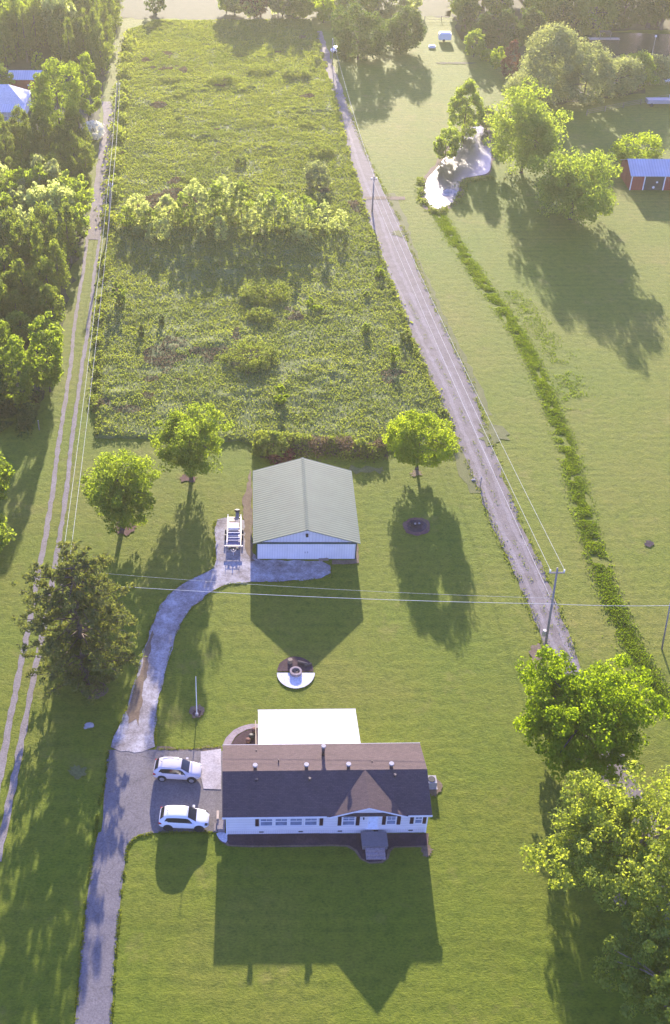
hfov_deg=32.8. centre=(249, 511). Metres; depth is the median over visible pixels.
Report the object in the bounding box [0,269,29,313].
young pine
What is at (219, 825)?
side steps
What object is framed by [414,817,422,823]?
window
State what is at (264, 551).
sliding door
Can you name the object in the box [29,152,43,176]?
young pine
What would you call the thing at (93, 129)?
flowering bush
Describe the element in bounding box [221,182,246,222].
young tree
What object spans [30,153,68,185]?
woodland tree
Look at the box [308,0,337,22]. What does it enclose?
treeline tree
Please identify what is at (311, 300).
sapling
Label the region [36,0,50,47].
young pine
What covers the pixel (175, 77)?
bramble bush
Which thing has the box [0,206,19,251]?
young pine
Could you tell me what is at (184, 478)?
bare soil
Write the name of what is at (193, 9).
field
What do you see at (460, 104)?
bank tree
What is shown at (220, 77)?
bramble bush
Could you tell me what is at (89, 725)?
rock
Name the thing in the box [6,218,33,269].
young pine
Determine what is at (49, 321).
woodland edge tree
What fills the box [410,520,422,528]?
burn pile
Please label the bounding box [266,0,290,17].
treeline tree
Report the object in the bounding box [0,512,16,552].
lawn tree
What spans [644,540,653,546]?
ash patch
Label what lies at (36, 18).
young pine
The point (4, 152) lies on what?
young pine
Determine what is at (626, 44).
pond water
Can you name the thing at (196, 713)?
flag pole
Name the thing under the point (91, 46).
young pine
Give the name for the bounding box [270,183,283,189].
bramble bush
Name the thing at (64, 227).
young pine
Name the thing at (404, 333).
sapling
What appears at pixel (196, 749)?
bare soil
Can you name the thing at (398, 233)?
rough grass
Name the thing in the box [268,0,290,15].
treeline tree
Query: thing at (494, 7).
treeline tree
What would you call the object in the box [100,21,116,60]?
young pine
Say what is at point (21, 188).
woodland tree
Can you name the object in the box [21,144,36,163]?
young pine
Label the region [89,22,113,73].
young pine
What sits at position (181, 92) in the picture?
bramble bush
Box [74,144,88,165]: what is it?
young pine
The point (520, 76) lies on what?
willow tree
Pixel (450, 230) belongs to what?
ditch grass
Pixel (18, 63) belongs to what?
woodland floor
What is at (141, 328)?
sapling
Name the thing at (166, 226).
young tree
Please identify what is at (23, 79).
red shed
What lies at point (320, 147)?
bramble bush
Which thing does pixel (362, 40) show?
tree
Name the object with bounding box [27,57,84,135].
tree
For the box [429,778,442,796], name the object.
bare soil
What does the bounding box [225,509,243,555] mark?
utility trailer
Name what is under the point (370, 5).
treeline tree
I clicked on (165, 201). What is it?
young tree
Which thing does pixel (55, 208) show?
woodland tree
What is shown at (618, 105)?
field fence
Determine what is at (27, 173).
woodland tree
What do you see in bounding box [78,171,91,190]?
young pine
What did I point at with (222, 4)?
treeline tree
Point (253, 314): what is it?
bramble bush
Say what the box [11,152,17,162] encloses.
young pine
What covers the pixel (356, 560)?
bare soil
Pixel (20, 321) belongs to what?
woodland edge tree
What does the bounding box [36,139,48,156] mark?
young pine
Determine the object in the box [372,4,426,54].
tree
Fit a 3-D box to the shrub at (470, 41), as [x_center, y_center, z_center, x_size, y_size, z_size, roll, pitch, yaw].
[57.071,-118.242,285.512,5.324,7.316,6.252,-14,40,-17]
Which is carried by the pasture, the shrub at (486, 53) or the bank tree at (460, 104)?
the shrub at (486, 53)
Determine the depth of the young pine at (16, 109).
236.89 m
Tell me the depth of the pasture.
177.57 m
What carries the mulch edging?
on the ground at (468, 920)
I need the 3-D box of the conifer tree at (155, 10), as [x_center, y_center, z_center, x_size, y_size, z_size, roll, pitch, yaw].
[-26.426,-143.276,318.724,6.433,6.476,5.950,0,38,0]
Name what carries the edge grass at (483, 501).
on the ground at (468, 920)
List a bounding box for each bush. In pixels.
[82,120,105,139]
[159,74,182,81]
[164,128,181,135]
[172,90,189,96]
[180,176,197,182]
[206,71,239,84]
[218,335,284,372]
[237,277,292,306]
[245,306,274,321]
[247,63,275,74]
[254,430,289,457]
[260,118,274,124]
[265,446,295,464]
[266,266,282,273]
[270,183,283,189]
[281,65,311,78]
[298,120,315,126]
[307,141,337,156]
[309,304,322,310]
[477,105,496,128]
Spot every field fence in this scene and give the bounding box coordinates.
[424,16,455,20]
[586,94,669,114]
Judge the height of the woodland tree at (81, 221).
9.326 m
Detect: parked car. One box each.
[153,756,201,782]
[159,805,208,831]
[330,46,336,53]
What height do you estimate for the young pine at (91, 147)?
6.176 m
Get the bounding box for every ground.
[0,4,669,1023]
[94,21,458,452]
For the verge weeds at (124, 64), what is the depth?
241.30 m
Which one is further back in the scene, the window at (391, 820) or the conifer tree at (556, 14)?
the conifer tree at (556, 14)
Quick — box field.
[120,0,450,20]
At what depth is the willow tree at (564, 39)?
256.27 m
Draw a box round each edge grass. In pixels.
[74,752,109,1021]
[106,516,227,751]
[109,830,212,1022]
[153,562,332,749]
[342,93,579,654]
[368,218,549,650]
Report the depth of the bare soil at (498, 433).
151.85 m
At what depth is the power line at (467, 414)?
143.12 m
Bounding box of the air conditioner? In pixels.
[428,775,436,788]
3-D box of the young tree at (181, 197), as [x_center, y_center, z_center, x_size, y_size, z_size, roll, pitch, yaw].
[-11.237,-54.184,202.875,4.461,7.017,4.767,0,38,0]
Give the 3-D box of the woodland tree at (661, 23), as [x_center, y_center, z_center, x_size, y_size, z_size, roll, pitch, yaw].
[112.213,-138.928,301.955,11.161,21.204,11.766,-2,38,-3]
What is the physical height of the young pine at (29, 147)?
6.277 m
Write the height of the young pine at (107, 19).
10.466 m
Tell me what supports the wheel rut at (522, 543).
on the gravel road
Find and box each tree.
[0,0,36,51]
[0,63,15,84]
[0,163,8,186]
[0,177,24,203]
[0,192,18,210]
[0,204,15,218]
[0,319,11,369]
[0,334,33,408]
[0,363,9,407]
[0,451,14,500]
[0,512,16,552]
[2,166,27,188]
[5,178,27,192]
[5,310,33,343]
[7,184,28,206]
[10,190,17,205]
[10,539,147,704]
[13,204,29,253]
[15,181,50,213]
[19,207,44,231]
[22,163,52,190]
[24,296,45,330]
[24,310,63,391]
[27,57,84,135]
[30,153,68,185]
[31,51,43,69]
[33,200,62,224]
[34,180,58,203]
[34,319,64,354]
[40,0,76,31]
[44,178,79,218]
[56,217,76,243]
[57,169,94,207]
[58,197,90,244]
[64,184,90,216]
[71,51,101,119]
[77,447,161,534]
[116,206,136,227]
[125,193,149,223]
[132,226,142,235]
[135,202,153,230]
[140,208,161,232]
[144,0,166,14]
[144,217,173,243]
[148,401,234,481]
[154,193,178,227]
[163,202,180,222]
[174,191,197,227]
[180,177,208,218]
[189,187,213,228]
[196,227,206,241]
[204,180,227,223]
[212,175,236,213]
[213,215,228,240]
[217,0,233,12]
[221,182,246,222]
[224,0,242,14]
[230,179,253,222]
[237,0,264,17]
[239,208,263,234]
[240,0,269,17]
[250,193,270,232]
[259,187,295,230]
[262,196,280,230]
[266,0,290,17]
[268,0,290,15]
[270,0,300,15]
[275,196,291,231]
[287,0,315,17]
[288,194,316,226]
[288,198,302,235]
[290,0,314,17]
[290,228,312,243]
[299,203,317,229]
[304,160,332,189]
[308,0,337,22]
[315,199,331,232]
[330,0,391,61]
[330,209,348,230]
[333,0,364,15]
[358,0,379,12]
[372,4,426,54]
[376,0,407,15]
[381,409,459,469]
[393,0,422,9]
[433,126,462,160]
[446,78,484,140]
[451,0,482,20]
[458,2,475,31]
[468,11,498,45]
[480,0,513,16]
[482,75,573,175]
[489,8,526,49]
[500,39,521,76]
[501,63,572,105]
[512,644,669,783]
[516,6,545,42]
[517,21,584,98]
[518,759,669,941]
[520,0,552,22]
[527,146,623,227]
[549,1,576,27]
[561,36,619,105]
[572,0,621,35]
[591,53,646,98]
[592,898,669,1023]
[608,130,667,166]
[617,49,660,89]
[634,0,669,26]
[644,53,669,85]
[655,0,669,29]
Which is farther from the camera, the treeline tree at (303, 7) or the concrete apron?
the treeline tree at (303, 7)
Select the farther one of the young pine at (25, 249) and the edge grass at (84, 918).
the young pine at (25, 249)
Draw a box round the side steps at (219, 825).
[214,810,224,831]
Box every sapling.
[111,282,127,303]
[137,324,144,334]
[158,313,163,323]
[235,158,246,165]
[274,383,288,404]
[306,297,313,305]
[362,322,370,332]
[375,265,383,276]
[389,346,400,362]
[399,330,411,340]
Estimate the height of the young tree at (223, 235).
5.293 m
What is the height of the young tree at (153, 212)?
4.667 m
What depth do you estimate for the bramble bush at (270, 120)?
248.01 m
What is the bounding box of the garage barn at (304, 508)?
[253,457,360,558]
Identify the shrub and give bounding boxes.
[463,28,486,56]
[479,49,491,60]
[490,46,506,69]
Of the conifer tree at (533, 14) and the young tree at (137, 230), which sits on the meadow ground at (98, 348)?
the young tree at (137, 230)
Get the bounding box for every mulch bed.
[81,681,107,698]
[86,683,103,694]
[227,833,427,861]
[231,729,257,744]
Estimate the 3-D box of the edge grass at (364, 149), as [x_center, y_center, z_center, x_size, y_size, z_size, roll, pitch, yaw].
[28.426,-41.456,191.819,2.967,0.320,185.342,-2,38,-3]
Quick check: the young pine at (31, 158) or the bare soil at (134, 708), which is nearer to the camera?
the bare soil at (134, 708)
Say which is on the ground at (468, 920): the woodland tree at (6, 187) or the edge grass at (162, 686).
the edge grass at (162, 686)
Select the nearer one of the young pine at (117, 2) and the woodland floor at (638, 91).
the woodland floor at (638, 91)
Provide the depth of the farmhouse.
250.33 m
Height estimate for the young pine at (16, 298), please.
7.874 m
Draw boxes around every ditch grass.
[430,213,669,717]
[501,290,600,409]
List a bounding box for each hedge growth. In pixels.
[251,429,386,462]
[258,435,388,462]
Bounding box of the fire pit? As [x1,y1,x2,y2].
[290,666,301,676]
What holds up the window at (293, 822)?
in the house
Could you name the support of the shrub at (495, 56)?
on the pasture
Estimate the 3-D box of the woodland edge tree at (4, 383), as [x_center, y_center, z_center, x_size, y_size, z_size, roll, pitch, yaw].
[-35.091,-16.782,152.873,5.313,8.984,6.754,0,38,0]
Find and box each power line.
[62,191,107,561]
[70,184,112,553]
[106,573,532,597]
[118,586,540,603]
[372,179,547,563]
[373,193,549,595]
[377,179,551,544]
[560,604,669,605]
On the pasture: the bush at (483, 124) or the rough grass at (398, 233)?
the bush at (483, 124)
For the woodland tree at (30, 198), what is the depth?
196.44 m
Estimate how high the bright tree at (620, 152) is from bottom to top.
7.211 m
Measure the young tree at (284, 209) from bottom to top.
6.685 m
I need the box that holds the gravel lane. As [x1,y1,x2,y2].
[87,101,113,239]
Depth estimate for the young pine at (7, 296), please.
169.28 m
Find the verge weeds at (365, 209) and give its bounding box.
[311,30,454,430]
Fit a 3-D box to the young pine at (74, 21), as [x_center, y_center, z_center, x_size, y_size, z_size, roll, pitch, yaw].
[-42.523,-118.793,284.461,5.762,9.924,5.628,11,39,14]
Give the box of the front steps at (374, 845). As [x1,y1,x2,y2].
[361,831,387,859]
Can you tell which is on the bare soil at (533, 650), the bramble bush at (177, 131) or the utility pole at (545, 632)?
the utility pole at (545, 632)
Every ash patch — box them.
[407,519,426,531]
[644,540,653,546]
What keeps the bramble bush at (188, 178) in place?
on the meadow ground at (98, 348)
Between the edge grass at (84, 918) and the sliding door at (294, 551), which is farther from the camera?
the sliding door at (294, 551)
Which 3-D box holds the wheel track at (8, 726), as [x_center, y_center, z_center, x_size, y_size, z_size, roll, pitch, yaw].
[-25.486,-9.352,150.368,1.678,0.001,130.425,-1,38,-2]
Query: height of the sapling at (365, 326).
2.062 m
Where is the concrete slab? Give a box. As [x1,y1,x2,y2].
[201,749,220,788]
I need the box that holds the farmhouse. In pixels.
[0,84,30,122]
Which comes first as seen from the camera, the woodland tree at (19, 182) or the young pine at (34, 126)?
the woodland tree at (19, 182)
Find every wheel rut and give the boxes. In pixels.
[345,124,579,675]
[361,197,565,673]
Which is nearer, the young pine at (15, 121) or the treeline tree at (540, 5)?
the young pine at (15, 121)
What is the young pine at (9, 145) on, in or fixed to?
on the woodland floor at (18, 63)
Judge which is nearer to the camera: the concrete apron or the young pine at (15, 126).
the concrete apron
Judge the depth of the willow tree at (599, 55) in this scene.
252.97 m
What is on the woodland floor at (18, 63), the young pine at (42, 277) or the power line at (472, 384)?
the young pine at (42, 277)
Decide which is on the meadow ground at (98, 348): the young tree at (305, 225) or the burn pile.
the young tree at (305, 225)
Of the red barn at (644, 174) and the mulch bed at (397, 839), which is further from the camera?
the red barn at (644, 174)
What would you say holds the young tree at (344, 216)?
on the meadow ground at (98, 348)
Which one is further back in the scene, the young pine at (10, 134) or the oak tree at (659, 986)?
the young pine at (10, 134)
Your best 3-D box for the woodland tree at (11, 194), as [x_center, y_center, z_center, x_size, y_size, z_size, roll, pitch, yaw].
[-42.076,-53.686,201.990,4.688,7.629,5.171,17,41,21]
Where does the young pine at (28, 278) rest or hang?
on the woodland floor at (18, 63)
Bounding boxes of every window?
[260,819,272,825]
[275,819,287,825]
[289,819,302,825]
[304,818,317,825]
[342,817,355,825]
[386,816,396,824]
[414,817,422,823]
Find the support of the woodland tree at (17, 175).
on the woodland floor at (18, 63)
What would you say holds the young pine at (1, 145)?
on the woodland floor at (18, 63)
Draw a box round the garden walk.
[223,724,257,744]
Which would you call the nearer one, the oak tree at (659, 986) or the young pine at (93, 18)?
the oak tree at (659, 986)
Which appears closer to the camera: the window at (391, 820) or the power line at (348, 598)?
the window at (391, 820)
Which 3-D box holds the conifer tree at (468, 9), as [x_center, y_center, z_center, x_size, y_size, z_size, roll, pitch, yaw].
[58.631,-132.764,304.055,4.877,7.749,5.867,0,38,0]
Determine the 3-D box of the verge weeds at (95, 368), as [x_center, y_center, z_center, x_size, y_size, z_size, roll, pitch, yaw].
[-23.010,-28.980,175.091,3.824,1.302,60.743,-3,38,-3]
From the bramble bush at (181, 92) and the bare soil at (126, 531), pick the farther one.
the bramble bush at (181, 92)
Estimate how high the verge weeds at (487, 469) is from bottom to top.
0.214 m
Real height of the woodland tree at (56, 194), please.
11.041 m
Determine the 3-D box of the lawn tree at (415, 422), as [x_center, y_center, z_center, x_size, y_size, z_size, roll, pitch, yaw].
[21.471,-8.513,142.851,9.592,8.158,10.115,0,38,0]
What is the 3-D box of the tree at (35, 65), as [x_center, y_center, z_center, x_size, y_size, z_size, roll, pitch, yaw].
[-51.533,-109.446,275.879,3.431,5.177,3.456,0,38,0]
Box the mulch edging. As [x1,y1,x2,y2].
[219,833,428,863]
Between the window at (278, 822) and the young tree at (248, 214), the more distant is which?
the young tree at (248, 214)
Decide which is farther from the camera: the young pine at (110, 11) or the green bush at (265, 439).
the young pine at (110, 11)
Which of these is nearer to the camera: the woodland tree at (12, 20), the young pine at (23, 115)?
the young pine at (23, 115)
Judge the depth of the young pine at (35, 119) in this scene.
233.02 m
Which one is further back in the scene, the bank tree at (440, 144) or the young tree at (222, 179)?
the bank tree at (440, 144)
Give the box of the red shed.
[8,70,42,89]
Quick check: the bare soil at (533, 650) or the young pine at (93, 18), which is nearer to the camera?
the bare soil at (533, 650)
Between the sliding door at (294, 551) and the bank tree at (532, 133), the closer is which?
the sliding door at (294, 551)
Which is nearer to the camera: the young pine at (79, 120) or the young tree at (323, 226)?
the young tree at (323, 226)
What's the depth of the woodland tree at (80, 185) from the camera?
203.27 m
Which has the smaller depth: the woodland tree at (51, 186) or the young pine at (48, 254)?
the young pine at (48, 254)
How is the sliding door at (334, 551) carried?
in the garage barn at (304, 508)
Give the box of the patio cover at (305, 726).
[258,709,360,743]
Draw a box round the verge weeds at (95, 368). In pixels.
[82,244,112,434]
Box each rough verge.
[364,196,404,199]
[384,193,491,415]
[420,358,480,492]
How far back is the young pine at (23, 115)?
234.89 m
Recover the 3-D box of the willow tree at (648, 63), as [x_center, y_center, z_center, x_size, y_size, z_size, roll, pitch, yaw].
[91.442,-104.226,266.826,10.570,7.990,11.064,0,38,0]
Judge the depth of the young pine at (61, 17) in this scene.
285.10 m
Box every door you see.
[257,544,286,558]
[287,544,306,558]
[306,544,326,558]
[326,544,355,558]
[368,816,377,828]
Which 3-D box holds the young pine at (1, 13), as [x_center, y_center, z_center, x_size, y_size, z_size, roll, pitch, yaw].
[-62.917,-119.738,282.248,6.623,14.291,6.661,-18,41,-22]
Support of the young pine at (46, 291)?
on the woodland floor at (18, 63)
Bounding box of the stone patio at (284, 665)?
[277,656,313,671]
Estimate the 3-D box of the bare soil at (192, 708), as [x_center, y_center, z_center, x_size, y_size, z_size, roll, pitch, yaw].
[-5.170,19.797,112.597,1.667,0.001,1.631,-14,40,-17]
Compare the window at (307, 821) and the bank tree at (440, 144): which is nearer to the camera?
the window at (307, 821)
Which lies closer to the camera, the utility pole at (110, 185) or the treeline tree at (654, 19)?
the utility pole at (110, 185)
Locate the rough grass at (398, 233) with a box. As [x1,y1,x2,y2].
[391,230,407,236]
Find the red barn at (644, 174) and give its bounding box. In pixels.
[619,159,669,189]
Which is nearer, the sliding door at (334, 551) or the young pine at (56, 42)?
the sliding door at (334, 551)
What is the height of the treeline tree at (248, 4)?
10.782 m
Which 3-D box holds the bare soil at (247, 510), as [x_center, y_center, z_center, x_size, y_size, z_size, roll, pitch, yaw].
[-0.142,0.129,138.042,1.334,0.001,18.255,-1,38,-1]
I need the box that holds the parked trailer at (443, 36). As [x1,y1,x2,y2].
[438,31,451,41]
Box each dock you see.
[441,189,456,195]
[588,30,619,39]
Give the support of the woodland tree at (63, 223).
on the woodland floor at (18, 63)
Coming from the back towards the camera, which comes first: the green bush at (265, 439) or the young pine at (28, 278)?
the young pine at (28, 278)
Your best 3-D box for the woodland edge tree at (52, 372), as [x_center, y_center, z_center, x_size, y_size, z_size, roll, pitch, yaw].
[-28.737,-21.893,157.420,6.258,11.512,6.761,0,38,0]
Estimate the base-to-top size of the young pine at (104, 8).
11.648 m
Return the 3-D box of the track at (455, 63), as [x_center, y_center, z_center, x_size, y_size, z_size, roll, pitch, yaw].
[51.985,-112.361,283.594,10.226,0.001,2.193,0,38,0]
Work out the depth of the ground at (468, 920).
107.00 m
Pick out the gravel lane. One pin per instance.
(93, 231)
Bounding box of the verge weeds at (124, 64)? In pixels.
[94,29,137,227]
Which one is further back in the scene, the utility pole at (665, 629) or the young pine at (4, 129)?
the young pine at (4, 129)
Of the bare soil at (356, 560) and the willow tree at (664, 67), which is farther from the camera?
the willow tree at (664, 67)
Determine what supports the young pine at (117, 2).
on the woodland floor at (18, 63)
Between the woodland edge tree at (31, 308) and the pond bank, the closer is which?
the woodland edge tree at (31, 308)
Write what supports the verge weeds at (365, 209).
on the meadow ground at (98, 348)
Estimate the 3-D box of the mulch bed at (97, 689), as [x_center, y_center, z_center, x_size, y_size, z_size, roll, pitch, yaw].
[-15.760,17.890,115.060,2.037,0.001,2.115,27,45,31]
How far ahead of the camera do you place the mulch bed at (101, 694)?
114.39 m
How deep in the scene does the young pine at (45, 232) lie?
187.02 m
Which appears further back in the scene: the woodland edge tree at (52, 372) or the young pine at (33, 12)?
the young pine at (33, 12)
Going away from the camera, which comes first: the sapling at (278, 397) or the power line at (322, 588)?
the power line at (322, 588)
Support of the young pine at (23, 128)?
on the woodland floor at (18, 63)
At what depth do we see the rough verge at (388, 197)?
215.32 m
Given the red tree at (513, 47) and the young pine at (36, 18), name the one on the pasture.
the red tree at (513, 47)
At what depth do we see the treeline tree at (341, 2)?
315.35 m
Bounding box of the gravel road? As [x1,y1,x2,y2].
[317,31,669,938]
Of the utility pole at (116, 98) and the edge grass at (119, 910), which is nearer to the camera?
the edge grass at (119, 910)
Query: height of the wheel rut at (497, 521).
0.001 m
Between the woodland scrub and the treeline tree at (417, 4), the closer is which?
the woodland scrub
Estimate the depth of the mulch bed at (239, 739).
109.81 m
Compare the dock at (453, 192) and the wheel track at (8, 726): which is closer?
the wheel track at (8, 726)
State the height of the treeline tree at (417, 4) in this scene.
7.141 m
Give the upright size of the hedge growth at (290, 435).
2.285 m
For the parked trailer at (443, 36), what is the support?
on the pasture
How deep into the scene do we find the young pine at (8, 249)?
182.57 m
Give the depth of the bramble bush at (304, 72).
273.88 m
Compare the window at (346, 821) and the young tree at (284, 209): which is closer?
the window at (346, 821)
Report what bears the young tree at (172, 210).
on the meadow ground at (98, 348)
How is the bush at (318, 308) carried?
on the meadow ground at (98, 348)
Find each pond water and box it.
[424,126,490,208]
[577,32,669,60]
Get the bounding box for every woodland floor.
[0,10,121,414]
[449,0,669,66]
[531,66,644,104]
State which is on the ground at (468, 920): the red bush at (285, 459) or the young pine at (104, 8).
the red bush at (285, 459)
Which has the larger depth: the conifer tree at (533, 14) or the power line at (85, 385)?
the conifer tree at (533, 14)
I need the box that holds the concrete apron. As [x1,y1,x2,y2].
[216,832,226,842]
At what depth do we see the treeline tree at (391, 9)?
316.44 m
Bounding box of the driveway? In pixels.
[75,750,224,1023]
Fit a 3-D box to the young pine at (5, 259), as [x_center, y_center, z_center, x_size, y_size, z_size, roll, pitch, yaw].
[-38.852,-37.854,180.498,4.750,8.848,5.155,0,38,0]
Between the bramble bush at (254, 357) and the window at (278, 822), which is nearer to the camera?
the window at (278, 822)
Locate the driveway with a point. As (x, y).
(138, 795)
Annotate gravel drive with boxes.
[111,518,330,752]
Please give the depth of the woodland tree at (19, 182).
202.83 m
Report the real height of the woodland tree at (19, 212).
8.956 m
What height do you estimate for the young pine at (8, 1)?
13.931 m
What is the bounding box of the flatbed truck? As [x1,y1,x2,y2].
[645,95,669,106]
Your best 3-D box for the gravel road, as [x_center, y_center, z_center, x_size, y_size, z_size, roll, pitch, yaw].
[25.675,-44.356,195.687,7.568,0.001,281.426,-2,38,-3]
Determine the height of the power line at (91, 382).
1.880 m
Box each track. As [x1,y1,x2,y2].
[0,236,100,861]
[0,237,88,787]
[438,62,472,63]
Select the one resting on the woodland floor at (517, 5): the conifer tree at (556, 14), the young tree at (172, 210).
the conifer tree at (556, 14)
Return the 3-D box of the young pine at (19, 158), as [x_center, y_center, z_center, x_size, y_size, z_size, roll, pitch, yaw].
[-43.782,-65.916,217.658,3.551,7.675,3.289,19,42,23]
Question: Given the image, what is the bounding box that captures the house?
[222,743,432,834]
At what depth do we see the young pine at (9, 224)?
186.95 m
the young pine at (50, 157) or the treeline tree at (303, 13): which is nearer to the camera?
the young pine at (50, 157)
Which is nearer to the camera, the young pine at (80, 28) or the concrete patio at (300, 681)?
the concrete patio at (300, 681)
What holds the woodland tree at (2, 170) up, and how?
on the woodland floor at (18, 63)
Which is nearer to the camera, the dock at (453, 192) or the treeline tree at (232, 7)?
the dock at (453, 192)
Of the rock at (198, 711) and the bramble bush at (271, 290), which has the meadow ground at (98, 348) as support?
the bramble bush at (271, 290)
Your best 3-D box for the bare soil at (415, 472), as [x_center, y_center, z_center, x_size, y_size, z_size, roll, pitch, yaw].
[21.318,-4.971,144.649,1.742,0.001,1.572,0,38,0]
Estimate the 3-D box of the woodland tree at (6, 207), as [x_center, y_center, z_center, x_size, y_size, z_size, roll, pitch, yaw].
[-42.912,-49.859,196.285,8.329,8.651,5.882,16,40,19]
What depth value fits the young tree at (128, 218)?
203.47 m
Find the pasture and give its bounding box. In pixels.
[331,32,669,751]
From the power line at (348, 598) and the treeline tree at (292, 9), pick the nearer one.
the power line at (348, 598)
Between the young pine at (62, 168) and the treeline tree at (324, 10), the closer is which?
the young pine at (62, 168)
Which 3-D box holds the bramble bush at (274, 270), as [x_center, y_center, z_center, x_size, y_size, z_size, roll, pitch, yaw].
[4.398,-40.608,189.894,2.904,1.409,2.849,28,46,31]
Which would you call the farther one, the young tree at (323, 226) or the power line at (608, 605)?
the young tree at (323, 226)
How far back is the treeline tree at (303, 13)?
315.16 m
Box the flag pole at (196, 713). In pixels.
[195,677,197,715]
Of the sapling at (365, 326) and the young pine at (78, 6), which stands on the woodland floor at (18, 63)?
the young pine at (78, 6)
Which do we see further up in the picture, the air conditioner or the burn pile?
the burn pile
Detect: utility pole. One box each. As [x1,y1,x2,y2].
[108,183,112,231]
[115,82,119,117]
[371,176,376,211]
[542,567,564,646]
[661,604,669,649]
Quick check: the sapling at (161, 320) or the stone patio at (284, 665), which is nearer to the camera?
the stone patio at (284, 665)
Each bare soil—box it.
[67,764,86,779]
[115,522,136,535]
[126,631,153,725]
[156,745,220,750]
[179,474,196,481]
[189,704,204,717]
[242,469,254,560]
[332,543,358,563]
[347,465,383,473]
[403,517,429,535]
[410,470,422,476]
[421,845,432,856]
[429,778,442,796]
[478,423,509,445]
[529,643,541,665]
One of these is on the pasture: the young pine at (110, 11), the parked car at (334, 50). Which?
the parked car at (334, 50)
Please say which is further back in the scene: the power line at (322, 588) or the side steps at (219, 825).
the power line at (322, 588)
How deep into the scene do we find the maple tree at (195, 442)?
138.57 m
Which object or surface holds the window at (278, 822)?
in the house
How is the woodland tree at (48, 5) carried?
on the woodland floor at (18, 63)
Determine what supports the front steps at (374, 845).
on the ground at (468, 920)
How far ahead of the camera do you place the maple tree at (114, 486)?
130.70 m
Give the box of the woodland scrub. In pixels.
[0,388,41,439]
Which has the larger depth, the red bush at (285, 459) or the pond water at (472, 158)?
the pond water at (472, 158)
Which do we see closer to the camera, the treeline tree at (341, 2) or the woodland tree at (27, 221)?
the woodland tree at (27, 221)
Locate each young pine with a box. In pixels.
[0,0,10,15]
[0,7,9,58]
[0,120,14,150]
[0,121,17,149]
[0,141,7,168]
[0,147,11,170]
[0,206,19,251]
[0,219,21,253]
[0,245,23,283]
[0,248,13,274]
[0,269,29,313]
[0,278,21,305]
[0,280,12,328]
[3,156,15,179]
[4,132,16,155]
[5,290,29,328]
[6,137,16,158]
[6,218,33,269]
[7,117,19,133]
[7,258,42,312]
[9,104,25,136]
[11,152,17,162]
[12,123,22,145]
[12,150,24,176]
[15,138,26,157]
[16,3,33,61]
[16,122,29,144]
[17,110,28,138]
[17,240,33,274]
[20,0,47,56]
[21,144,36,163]
[23,214,47,265]
[24,0,44,49]
[25,142,34,167]
[25,279,49,314]
[27,114,42,133]
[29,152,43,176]
[29,223,49,283]
[30,120,40,145]
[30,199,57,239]
[30,283,66,325]
[31,255,61,308]
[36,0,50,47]
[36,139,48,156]
[38,147,44,156]
[39,265,60,303]
[43,220,52,251]
[44,214,70,276]
[44,238,71,294]
[45,151,59,169]
[46,247,64,284]
[47,20,71,59]
[48,4,75,51]
[48,5,71,38]
[58,201,81,263]
[59,17,78,65]
[59,160,64,183]
[63,113,79,134]
[63,156,79,178]
[64,153,80,175]
[65,129,82,159]
[69,18,87,54]
[70,112,87,139]
[74,7,89,49]
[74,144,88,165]
[76,17,87,60]
[76,140,97,164]
[76,143,94,175]
[77,0,91,24]
[77,0,92,30]
[77,128,91,150]
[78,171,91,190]
[85,35,100,76]
[86,0,107,39]
[88,7,105,65]
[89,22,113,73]
[98,0,122,30]
[99,10,115,41]
[100,3,115,31]
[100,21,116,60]
[101,2,113,43]
[113,0,124,17]
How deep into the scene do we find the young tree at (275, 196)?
202.05 m
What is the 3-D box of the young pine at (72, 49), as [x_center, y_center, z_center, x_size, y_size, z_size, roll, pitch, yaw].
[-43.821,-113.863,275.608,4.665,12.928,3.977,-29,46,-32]
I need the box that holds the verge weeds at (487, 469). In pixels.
[409,301,560,648]
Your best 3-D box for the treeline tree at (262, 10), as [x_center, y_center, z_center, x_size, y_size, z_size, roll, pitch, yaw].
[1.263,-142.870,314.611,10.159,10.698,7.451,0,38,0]
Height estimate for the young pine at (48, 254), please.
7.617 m
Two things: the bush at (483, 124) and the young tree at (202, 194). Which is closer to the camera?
the young tree at (202, 194)
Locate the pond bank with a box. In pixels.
[421,124,494,211]
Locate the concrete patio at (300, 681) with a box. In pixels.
[277,673,314,687]
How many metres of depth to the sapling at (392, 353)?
165.74 m
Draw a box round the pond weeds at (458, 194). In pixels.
[414,175,494,214]
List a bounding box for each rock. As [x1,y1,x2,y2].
[84,722,93,727]
[193,709,200,715]
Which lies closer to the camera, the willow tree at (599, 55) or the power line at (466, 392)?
the power line at (466, 392)
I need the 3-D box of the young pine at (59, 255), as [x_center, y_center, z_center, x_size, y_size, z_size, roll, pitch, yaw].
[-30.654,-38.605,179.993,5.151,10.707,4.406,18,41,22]
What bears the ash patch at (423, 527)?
on the bare soil at (425, 531)
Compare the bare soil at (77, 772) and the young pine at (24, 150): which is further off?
the young pine at (24, 150)

